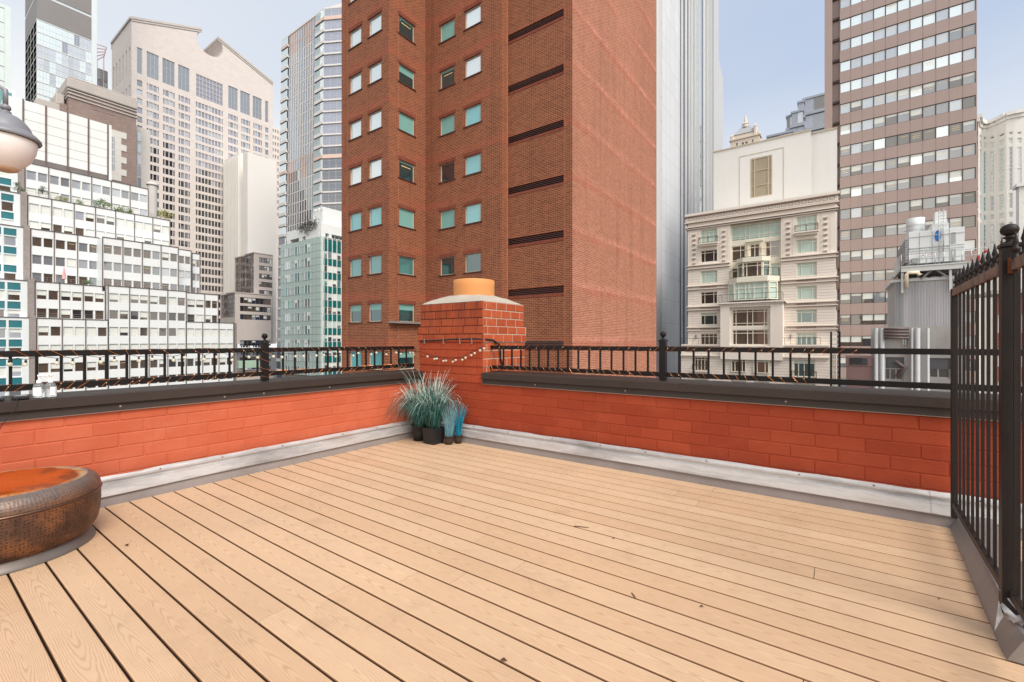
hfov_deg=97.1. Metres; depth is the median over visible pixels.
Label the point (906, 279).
bent pipe
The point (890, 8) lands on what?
window
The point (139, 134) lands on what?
window
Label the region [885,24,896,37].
window
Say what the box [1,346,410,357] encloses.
fairy lights
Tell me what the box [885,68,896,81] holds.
window
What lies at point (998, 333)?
brick infill block
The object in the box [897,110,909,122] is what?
window
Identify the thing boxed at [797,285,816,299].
window
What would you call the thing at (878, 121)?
window
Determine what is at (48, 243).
window
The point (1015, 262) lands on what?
spiked gate
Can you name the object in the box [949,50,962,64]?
window
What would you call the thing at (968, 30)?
window
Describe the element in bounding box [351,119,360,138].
window
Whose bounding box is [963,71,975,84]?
window
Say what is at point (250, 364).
roof block
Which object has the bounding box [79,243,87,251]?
window
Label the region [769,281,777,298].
window
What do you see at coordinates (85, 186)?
window
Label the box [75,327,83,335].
window
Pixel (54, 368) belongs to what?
window
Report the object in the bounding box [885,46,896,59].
window
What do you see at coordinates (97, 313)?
window
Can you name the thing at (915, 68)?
window
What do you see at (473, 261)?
window
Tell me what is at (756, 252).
window
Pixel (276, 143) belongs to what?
distant tower
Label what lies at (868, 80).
window
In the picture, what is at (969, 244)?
window
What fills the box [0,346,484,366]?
globe string lights
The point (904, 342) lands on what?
window
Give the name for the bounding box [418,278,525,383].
brick chimney
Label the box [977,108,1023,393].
curved white tower
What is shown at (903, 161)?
window
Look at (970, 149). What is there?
window
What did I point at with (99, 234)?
window
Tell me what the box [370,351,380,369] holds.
window
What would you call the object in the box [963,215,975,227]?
window
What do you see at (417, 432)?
potted grass
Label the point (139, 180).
window
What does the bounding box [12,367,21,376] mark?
window
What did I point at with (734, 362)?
window
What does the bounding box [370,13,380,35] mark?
window
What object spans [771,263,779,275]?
window
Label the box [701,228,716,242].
window
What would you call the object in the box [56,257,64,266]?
window
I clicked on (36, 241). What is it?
window
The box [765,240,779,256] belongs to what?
window
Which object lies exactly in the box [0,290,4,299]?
window
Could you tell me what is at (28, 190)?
window
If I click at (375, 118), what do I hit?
window
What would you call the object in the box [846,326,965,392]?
service wing
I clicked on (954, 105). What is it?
window
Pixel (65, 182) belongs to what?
window
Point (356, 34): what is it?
window
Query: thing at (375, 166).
window
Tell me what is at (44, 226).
window
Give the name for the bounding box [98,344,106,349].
window
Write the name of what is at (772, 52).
sky
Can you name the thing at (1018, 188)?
glass block
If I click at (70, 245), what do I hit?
window
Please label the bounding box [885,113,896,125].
window
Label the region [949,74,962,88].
window
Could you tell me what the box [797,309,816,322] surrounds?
window
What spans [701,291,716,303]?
window
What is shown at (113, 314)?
window
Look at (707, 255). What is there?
window
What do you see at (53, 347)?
window
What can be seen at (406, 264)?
window
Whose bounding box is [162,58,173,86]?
tall window
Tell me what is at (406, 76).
window
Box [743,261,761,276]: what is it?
window
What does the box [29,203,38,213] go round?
window
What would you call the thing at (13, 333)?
window
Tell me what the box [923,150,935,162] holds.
window
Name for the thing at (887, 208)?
window
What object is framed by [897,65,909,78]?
window
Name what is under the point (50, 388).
sanitizer bottle
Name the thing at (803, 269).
window
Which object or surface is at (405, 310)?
window
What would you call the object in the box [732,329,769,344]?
window
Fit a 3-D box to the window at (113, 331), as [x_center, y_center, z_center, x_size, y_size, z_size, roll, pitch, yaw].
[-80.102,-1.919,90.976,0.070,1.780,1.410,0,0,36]
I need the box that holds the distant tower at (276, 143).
[273,127,279,342]
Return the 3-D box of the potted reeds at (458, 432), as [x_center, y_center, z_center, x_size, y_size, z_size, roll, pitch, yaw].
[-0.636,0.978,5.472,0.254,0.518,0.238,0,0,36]
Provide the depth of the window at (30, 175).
89.68 m
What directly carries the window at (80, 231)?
in the office block at (142, 291)
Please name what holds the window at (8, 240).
in the teal office block at (14, 326)
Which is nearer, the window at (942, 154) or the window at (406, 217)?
the window at (406, 217)
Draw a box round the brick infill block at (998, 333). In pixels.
[979,289,1021,394]
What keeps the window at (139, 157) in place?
in the stair tower at (142, 157)
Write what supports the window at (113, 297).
in the office block at (142, 291)
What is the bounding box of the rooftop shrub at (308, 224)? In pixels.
[296,218,319,235]
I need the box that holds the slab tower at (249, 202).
[223,152,275,343]
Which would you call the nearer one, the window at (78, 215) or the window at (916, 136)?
the window at (916, 136)
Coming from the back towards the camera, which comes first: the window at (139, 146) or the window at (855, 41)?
the window at (139, 146)
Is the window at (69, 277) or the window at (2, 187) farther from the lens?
the window at (69, 277)
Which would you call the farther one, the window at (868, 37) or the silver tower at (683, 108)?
the silver tower at (683, 108)
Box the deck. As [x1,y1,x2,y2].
[0,437,1023,681]
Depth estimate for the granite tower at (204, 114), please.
216.28 m
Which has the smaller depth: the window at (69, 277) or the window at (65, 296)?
the window at (65, 296)
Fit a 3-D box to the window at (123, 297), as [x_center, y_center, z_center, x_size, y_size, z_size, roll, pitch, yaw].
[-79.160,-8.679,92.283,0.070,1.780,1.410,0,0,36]
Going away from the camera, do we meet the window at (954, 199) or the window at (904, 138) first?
the window at (954, 199)
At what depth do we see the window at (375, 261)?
35.76 m
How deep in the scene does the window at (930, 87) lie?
74.88 m
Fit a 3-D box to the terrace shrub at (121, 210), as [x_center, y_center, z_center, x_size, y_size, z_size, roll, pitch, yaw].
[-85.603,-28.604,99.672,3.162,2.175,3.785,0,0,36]
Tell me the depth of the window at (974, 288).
71.78 m
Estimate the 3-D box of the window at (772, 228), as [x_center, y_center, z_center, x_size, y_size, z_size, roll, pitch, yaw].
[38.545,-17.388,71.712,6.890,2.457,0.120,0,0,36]
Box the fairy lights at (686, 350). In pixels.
[490,345,858,353]
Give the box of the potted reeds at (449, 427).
[439,401,458,444]
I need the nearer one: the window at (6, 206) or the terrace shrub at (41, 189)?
the window at (6, 206)
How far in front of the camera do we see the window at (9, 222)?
85.26 m
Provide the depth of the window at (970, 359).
71.80 m
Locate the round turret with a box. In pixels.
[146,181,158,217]
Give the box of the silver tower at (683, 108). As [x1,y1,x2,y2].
[656,0,711,378]
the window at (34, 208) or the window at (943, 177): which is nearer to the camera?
the window at (943, 177)
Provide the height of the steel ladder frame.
44.169 m
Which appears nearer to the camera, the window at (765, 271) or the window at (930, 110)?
the window at (765, 271)
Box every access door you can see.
[951,232,955,243]
[951,249,955,259]
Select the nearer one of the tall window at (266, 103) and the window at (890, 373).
the window at (890, 373)
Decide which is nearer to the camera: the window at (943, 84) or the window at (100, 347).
the window at (943, 84)
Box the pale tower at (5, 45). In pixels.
[0,3,10,88]
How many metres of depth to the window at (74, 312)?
87.63 m
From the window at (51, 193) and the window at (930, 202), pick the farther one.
the window at (51, 193)
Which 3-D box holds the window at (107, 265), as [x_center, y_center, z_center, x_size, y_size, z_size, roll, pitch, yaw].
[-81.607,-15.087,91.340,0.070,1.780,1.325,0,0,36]
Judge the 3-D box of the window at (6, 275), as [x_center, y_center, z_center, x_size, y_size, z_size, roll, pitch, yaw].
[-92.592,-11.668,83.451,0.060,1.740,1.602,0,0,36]
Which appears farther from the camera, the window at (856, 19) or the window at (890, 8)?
the window at (856, 19)
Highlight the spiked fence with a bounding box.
[950,224,1020,614]
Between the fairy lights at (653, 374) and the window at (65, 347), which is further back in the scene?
the window at (65, 347)
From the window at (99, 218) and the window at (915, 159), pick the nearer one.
the window at (915, 159)
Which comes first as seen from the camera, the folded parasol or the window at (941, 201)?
the window at (941, 201)
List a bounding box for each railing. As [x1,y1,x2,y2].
[0,333,413,391]
[490,332,1021,392]
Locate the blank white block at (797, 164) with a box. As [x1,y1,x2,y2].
[713,127,837,385]
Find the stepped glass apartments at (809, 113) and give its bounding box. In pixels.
[766,92,824,138]
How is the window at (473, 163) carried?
in the red brick tower at (508, 147)
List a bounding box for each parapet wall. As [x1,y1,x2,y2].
[0,369,423,507]
[422,370,1021,540]
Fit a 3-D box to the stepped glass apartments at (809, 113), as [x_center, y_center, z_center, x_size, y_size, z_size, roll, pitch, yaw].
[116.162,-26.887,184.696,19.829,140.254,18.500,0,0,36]
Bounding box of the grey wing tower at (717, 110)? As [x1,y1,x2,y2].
[712,0,722,209]
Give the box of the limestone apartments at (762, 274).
[681,190,839,385]
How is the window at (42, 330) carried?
in the office block at (142, 291)
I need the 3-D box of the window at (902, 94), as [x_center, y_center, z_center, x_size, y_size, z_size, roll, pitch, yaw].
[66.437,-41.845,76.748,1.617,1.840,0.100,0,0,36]
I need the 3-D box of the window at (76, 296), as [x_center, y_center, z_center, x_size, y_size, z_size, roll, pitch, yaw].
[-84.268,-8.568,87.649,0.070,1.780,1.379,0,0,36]
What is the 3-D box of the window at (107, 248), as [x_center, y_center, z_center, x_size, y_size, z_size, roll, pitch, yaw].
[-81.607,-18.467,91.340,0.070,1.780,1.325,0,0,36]
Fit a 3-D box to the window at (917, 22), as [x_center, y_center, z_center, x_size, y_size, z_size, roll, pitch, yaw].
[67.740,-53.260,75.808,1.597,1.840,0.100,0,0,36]
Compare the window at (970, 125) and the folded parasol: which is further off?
the folded parasol
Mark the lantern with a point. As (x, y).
(20, 144)
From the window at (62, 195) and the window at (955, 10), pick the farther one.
the window at (62, 195)
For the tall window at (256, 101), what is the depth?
240.07 m
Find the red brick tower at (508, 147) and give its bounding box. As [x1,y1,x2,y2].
[342,0,655,377]
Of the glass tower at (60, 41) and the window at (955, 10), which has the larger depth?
the glass tower at (60, 41)
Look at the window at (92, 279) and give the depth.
92.71 m
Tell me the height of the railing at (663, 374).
0.459 m
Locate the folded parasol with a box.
[62,268,65,278]
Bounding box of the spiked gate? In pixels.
[1008,228,1023,620]
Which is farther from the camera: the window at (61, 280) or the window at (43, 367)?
the window at (61, 280)
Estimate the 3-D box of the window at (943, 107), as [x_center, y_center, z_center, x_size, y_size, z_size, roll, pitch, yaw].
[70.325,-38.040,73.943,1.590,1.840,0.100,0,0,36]
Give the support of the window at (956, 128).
in the brown ribbon tower at (901, 95)
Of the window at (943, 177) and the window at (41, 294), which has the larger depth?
the window at (41, 294)
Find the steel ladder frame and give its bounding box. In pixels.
[830,332,840,386]
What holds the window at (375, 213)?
in the red brick tower at (508, 147)
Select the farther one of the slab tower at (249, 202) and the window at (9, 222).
the slab tower at (249, 202)
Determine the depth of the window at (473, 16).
34.85 m
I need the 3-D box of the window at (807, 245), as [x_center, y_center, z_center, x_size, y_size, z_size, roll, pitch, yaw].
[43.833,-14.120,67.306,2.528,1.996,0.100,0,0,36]
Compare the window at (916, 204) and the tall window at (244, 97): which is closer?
the window at (916, 204)
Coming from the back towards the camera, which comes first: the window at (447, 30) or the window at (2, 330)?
the window at (2, 330)
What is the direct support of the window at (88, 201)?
in the office block at (142, 291)
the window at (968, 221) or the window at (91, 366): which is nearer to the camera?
the window at (968, 221)
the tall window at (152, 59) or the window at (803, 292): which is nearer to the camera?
the window at (803, 292)
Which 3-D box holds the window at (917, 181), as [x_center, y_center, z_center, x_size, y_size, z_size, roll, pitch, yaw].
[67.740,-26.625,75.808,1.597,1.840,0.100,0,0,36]
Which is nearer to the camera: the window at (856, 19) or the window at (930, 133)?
the window at (930, 133)
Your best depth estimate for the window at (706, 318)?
75.28 m
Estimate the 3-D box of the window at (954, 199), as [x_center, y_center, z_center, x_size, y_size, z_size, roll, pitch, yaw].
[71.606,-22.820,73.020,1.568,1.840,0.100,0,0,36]
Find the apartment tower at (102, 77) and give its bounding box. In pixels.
[97,44,107,88]
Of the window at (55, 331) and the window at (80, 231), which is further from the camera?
the window at (80, 231)
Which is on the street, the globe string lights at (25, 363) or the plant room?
the plant room
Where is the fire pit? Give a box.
[0,466,102,575]
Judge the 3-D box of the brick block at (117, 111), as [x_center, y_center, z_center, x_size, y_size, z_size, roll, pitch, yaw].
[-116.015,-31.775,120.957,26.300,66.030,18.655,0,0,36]
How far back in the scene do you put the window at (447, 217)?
36.44 m
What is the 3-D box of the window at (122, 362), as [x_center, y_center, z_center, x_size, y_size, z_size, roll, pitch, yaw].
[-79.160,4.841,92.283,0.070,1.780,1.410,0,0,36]
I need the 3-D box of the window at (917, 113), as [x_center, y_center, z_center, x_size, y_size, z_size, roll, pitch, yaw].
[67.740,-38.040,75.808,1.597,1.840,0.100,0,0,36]
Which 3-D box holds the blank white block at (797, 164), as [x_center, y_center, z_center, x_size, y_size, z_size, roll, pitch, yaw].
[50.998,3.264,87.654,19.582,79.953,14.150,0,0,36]
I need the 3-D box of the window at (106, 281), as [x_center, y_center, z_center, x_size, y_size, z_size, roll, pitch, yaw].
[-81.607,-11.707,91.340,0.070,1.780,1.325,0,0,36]
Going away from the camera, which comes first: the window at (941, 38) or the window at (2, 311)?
the window at (941, 38)
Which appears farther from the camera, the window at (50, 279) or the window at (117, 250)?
the window at (117, 250)
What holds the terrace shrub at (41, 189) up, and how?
on the office block at (142, 291)
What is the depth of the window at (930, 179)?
74.88 m
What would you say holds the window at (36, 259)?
in the office block at (142, 291)
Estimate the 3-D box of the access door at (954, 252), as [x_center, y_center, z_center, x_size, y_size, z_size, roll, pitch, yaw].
[40.917,-7.995,41.945,0.316,1.025,0.030,0,0,36]
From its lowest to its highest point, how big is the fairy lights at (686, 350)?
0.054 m
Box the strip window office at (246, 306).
[220,252,272,369]
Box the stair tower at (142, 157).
[136,126,149,187]
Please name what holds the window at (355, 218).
in the red brick tower at (508, 147)
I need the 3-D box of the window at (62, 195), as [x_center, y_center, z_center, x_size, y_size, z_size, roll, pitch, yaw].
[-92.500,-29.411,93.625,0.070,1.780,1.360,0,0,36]
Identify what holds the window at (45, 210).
in the office block at (142, 291)
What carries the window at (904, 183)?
in the brown ribbon tower at (901, 95)
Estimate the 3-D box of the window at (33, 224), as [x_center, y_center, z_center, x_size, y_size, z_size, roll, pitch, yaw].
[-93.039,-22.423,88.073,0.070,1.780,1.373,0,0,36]
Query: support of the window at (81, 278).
in the office block at (142, 291)
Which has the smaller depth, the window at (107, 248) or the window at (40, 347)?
the window at (40, 347)
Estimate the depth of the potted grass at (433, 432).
5.42 m
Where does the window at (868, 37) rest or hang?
in the brown ribbon tower at (901, 95)
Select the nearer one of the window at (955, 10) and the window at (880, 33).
the window at (955, 10)
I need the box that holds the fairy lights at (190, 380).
[4,363,407,391]
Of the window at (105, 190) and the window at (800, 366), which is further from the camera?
the window at (105, 190)
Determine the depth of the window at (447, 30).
36.44 m
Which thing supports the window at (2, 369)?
in the teal office block at (14, 326)
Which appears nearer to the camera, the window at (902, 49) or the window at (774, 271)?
the window at (774, 271)
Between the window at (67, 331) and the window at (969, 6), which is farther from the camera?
the window at (67, 331)
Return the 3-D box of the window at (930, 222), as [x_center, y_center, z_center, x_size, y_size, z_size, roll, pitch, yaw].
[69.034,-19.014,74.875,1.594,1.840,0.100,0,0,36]
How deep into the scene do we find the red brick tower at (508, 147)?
35.22 m
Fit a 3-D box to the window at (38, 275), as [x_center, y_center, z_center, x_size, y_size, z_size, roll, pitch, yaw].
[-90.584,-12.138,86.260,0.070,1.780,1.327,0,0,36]
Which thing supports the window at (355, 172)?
in the red brick tower at (508, 147)
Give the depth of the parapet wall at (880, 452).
3.75 m
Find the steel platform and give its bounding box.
[891,247,989,292]
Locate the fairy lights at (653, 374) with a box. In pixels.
[500,366,805,382]
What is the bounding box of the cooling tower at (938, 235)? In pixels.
[898,208,964,266]
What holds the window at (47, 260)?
in the office block at (142, 291)
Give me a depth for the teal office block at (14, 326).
81.55 m
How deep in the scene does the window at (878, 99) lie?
78.65 m
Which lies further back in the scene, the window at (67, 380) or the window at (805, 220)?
the window at (67, 380)
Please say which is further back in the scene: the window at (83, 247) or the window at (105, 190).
the window at (105, 190)
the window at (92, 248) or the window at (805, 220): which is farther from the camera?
the window at (92, 248)
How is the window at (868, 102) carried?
in the brown ribbon tower at (901, 95)
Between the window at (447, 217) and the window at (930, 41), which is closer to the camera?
the window at (447, 217)
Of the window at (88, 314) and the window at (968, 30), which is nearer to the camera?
the window at (968, 30)
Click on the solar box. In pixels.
(17, 397)
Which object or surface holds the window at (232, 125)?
in the granite tower at (204, 114)
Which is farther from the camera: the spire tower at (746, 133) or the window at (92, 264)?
the spire tower at (746, 133)
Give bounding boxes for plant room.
[884,276,965,368]
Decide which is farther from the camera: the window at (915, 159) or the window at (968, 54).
the window at (915, 159)
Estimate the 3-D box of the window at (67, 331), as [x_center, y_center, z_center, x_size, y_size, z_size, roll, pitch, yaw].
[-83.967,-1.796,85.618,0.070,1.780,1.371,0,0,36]
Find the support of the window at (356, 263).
in the red brick tower at (508, 147)
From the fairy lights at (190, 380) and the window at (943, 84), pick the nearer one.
the fairy lights at (190, 380)
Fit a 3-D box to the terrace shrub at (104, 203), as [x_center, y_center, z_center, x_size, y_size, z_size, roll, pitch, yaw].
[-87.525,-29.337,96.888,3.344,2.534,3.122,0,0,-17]
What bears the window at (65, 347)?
in the office block at (142, 291)
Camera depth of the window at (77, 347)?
86.90 m
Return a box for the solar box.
[0,395,29,428]
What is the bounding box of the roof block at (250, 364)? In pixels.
[237,360,273,379]
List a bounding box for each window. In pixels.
[0,172,10,177]
[0,185,10,190]
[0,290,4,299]
[0,309,4,316]
[0,328,5,337]
[0,367,5,376]
[1,201,13,211]
[1,219,13,224]
[4,236,15,245]
[4,254,15,264]
[4,273,15,278]
[7,290,19,300]
[7,310,19,316]
[9,329,21,337]
[9,348,21,357]
[9,391,21,394]
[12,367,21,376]
[26,170,35,180]
[26,187,35,195]
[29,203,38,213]
[29,221,38,228]
[32,237,41,246]
[32,254,41,264]
[32,272,41,280]
[37,290,46,299]
[37,308,46,317]
[38,173,46,182]
[38,191,46,197]
[38,326,48,335]
[38,345,48,349]
[39,363,48,372]
[41,205,49,214]
[41,222,49,230]
[43,238,52,247]
[43,256,52,265]
[43,273,52,281]
[48,290,57,299]
[48,308,57,317]
[50,175,58,184]
[50,192,58,199]
[51,326,60,335]
[51,345,60,349]
[51,363,59,372]
[53,207,61,216]
[53,224,61,231]
[56,240,64,249]
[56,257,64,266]
[56,274,64,282]
[61,177,69,187]
[61,194,69,201]
[61,291,70,300]
[61,309,70,318]
[63,327,72,335]
[63,345,72,349]
[63,363,72,371]
[63,380,72,389]
[64,209,72,218]
[64,226,72,233]
[67,241,75,250]
[67,258,75,267]
[67,275,75,283]
[72,180,80,189]
[72,196,80,202]
[72,292,81,301]
[72,309,81,318]
[75,211,83,220]
[75,227,83,234]
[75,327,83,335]
[75,345,83,349]
[75,362,82,371]
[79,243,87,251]
[79,259,87,268]
[79,276,87,284]
[82,182,90,191]
[82,198,90,205]
[84,293,93,301]
[84,310,93,318]
[86,213,93,221]
[86,229,93,236]
[87,327,95,335]
[87,345,95,349]
[87,362,95,370]
[89,244,95,252]
[89,261,95,269]
[89,277,95,284]
[93,184,100,193]
[95,293,103,302]
[95,310,103,319]
[96,214,104,223]
[96,231,104,237]
[98,327,106,335]
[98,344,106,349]
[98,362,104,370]
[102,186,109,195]
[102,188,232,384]
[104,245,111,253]
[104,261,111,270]
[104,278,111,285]
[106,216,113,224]
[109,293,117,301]
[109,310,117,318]
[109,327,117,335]
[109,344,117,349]
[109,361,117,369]
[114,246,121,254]
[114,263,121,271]
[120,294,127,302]
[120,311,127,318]
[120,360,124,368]
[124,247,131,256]
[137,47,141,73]
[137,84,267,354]
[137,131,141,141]
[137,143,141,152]
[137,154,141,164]
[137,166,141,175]
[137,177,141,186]
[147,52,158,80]
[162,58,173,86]
[178,65,188,91]
[228,85,237,110]
[240,91,249,115]
[253,96,260,119]
[265,101,267,122]
[332,235,341,239]
[351,26,360,47]
[351,73,360,92]
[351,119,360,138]
[351,166,360,184]
[351,212,360,230]
[351,258,360,276]
[351,305,360,321]
[351,351,360,366]
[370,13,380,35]
[370,61,380,82]
[370,110,380,130]
[370,158,380,178]
[370,206,380,225]
[370,255,380,273]
[370,303,380,321]
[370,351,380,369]
[399,16,413,41]
[399,64,413,88]
[399,112,413,135]
[399,160,413,181]
[399,208,413,228]
[399,256,413,274]
[399,304,413,321]
[399,351,413,369]
[441,19,453,41]
[441,67,453,88]
[441,114,453,134]
[441,162,453,181]
[441,209,453,228]
[441,256,453,274]
[466,4,480,28]
[466,54,480,76]
[466,103,480,125]
[466,153,480,174]
[466,203,480,223]
[466,252,480,271]
[695,357,706,370]
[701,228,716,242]
[701,249,716,262]
[701,270,716,282]
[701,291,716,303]
[701,313,716,324]
[701,334,716,343]
[728,283,733,300]
[731,220,779,241]
[731,359,745,371]
[732,245,744,262]
[732,268,736,278]
[732,308,768,326]
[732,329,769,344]
[734,281,768,300]
[737,263,742,276]
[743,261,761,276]
[750,243,759,256]
[753,360,768,373]
[762,261,769,275]
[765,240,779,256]
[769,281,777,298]
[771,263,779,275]
[793,360,814,376]
[797,215,816,231]
[797,238,816,252]
[797,262,816,276]
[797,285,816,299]
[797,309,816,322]
[797,333,816,344]
[840,0,975,386]
[851,13,861,26]
[851,35,861,47]
[862,9,873,22]
[862,31,873,44]
[862,53,873,65]
[862,74,873,87]
[862,96,873,108]
[874,5,884,18]
[874,27,884,40]
[874,49,884,62]
[874,71,884,84]
[874,94,884,105]
[874,116,884,127]
[885,1,896,15]
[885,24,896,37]
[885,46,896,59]
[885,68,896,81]
[885,91,896,103]
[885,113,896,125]
[885,135,896,147]
[885,357,903,380]
[897,20,909,33]
[897,42,909,55]
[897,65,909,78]
[897,87,909,100]
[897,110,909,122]
[897,132,909,145]
[897,155,909,167]
[897,178,909,189]
[897,200,909,212]
[901,336,907,345]
[910,16,922,29]
[910,38,922,52]
[910,61,922,74]
[910,84,922,97]
[910,107,922,119]
[910,130,922,142]
[910,153,922,165]
[910,176,922,187]
[910,198,922,210]
[923,11,935,25]
[923,35,935,48]
[923,58,935,71]
[923,81,935,94]
[923,104,935,117]
[923,127,935,140]
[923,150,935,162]
[923,173,935,185]
[923,197,935,208]
[925,220,933,230]
[930,369,949,378]
[936,7,948,21]
[936,31,948,44]
[936,54,948,68]
[936,78,948,91]
[936,101,948,114]
[936,125,948,137]
[936,148,948,160]
[936,171,948,183]
[936,195,948,207]
[949,3,962,17]
[949,27,962,41]
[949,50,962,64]
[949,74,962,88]
[949,98,962,111]
[949,122,962,135]
[949,145,962,158]
[949,169,962,181]
[949,193,962,205]
[949,217,962,227]
[963,0,975,13]
[963,23,975,37]
[963,47,975,61]
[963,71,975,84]
[963,95,975,108]
[963,119,975,132]
[963,143,975,156]
[963,167,975,179]
[963,191,975,203]
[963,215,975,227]
[965,239,975,251]
[970,288,975,298]
[970,311,975,322]
[970,359,975,370]
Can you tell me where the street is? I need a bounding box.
[237,352,276,377]
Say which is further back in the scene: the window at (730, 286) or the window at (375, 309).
the window at (730, 286)
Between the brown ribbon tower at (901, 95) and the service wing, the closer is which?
the service wing
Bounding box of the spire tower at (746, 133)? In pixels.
[729,114,761,146]
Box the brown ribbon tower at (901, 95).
[825,0,976,392]
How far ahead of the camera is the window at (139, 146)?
126.11 m
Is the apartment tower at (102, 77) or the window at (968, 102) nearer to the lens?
the window at (968, 102)
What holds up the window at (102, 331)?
in the office block at (142, 291)
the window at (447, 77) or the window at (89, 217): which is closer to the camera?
the window at (447, 77)
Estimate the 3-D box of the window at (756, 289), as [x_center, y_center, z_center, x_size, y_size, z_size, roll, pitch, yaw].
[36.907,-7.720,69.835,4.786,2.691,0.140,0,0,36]
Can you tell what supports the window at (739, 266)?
in the limestone apartments at (762, 274)
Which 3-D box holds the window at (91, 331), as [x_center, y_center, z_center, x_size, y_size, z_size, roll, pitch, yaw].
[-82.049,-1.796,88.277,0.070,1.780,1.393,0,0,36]
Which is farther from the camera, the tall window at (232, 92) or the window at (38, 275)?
the tall window at (232, 92)
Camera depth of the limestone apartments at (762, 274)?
69.55 m
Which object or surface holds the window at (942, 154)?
in the brown ribbon tower at (901, 95)
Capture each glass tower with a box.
[25,0,96,102]
[276,3,341,377]
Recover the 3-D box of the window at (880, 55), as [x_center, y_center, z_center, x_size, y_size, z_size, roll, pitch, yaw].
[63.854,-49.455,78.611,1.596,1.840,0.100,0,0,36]
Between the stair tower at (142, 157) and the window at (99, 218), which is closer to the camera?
the window at (99, 218)
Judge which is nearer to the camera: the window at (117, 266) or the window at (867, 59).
the window at (867, 59)
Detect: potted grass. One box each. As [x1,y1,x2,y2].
[381,362,448,440]
[393,365,466,444]
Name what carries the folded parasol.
on the office block at (142, 291)
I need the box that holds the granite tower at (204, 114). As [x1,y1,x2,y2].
[110,16,272,354]
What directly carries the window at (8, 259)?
in the teal office block at (14, 326)
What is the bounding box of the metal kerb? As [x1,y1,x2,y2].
[950,515,1023,663]
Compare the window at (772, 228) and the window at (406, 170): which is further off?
the window at (772, 228)
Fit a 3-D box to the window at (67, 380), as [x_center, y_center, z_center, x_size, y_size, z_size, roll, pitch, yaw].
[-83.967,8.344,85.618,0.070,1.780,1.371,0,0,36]
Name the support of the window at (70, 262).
in the office block at (142, 291)
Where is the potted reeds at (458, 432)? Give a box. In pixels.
[449,401,468,443]
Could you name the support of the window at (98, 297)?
in the office block at (142, 291)
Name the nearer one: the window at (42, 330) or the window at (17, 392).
the window at (17, 392)
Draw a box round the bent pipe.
[904,270,921,287]
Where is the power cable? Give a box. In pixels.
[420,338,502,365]
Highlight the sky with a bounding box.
[0,0,1023,347]
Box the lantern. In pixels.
[0,85,42,172]
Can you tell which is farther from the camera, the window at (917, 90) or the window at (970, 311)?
the window at (917, 90)
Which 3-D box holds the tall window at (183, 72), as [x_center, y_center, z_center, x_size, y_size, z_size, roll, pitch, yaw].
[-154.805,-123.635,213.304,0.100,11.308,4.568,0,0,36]
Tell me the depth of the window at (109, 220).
97.21 m
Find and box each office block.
[0,87,28,395]
[0,95,236,393]
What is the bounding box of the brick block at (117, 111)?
[33,76,137,185]
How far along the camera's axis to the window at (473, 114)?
34.85 m
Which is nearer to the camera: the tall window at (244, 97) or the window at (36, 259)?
the window at (36, 259)
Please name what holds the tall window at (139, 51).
in the granite tower at (204, 114)
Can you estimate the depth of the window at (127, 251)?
93.97 m
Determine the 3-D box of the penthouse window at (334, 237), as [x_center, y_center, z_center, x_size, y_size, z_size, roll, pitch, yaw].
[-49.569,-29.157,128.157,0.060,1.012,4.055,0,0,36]
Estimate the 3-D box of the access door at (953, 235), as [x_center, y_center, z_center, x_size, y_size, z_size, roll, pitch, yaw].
[40.917,-9.555,41.945,0.316,1.002,0.030,0,0,36]
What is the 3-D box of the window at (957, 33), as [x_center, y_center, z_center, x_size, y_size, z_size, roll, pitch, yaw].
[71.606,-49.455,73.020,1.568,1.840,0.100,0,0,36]
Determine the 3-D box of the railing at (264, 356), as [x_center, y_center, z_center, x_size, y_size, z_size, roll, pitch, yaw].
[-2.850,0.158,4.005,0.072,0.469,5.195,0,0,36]
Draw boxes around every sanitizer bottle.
[33,375,45,397]
[45,374,56,396]
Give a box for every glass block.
[281,206,341,376]
[1012,183,1023,288]
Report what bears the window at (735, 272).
in the limestone apartments at (762, 274)
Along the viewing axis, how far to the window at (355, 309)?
37.20 m
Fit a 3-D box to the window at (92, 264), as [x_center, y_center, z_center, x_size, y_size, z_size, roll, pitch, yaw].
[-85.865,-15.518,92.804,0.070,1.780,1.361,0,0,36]
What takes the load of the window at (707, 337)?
in the limestone apartments at (762, 274)
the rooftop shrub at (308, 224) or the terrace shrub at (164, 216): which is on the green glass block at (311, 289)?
the rooftop shrub at (308, 224)
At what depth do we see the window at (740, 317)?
70.12 m
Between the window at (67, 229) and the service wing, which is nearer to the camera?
the service wing
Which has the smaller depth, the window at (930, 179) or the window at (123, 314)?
the window at (930, 179)
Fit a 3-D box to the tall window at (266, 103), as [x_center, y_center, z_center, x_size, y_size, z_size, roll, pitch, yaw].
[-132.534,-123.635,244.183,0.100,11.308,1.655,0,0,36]
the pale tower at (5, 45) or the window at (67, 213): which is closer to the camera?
the window at (67, 213)
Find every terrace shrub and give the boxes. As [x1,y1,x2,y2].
[11,182,24,191]
[37,186,49,194]
[92,198,111,208]
[112,207,132,212]
[156,210,173,218]
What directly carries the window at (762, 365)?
in the limestone apartments at (762, 274)
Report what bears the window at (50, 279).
in the office block at (142, 291)
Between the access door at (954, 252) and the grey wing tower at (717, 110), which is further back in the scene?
the grey wing tower at (717, 110)

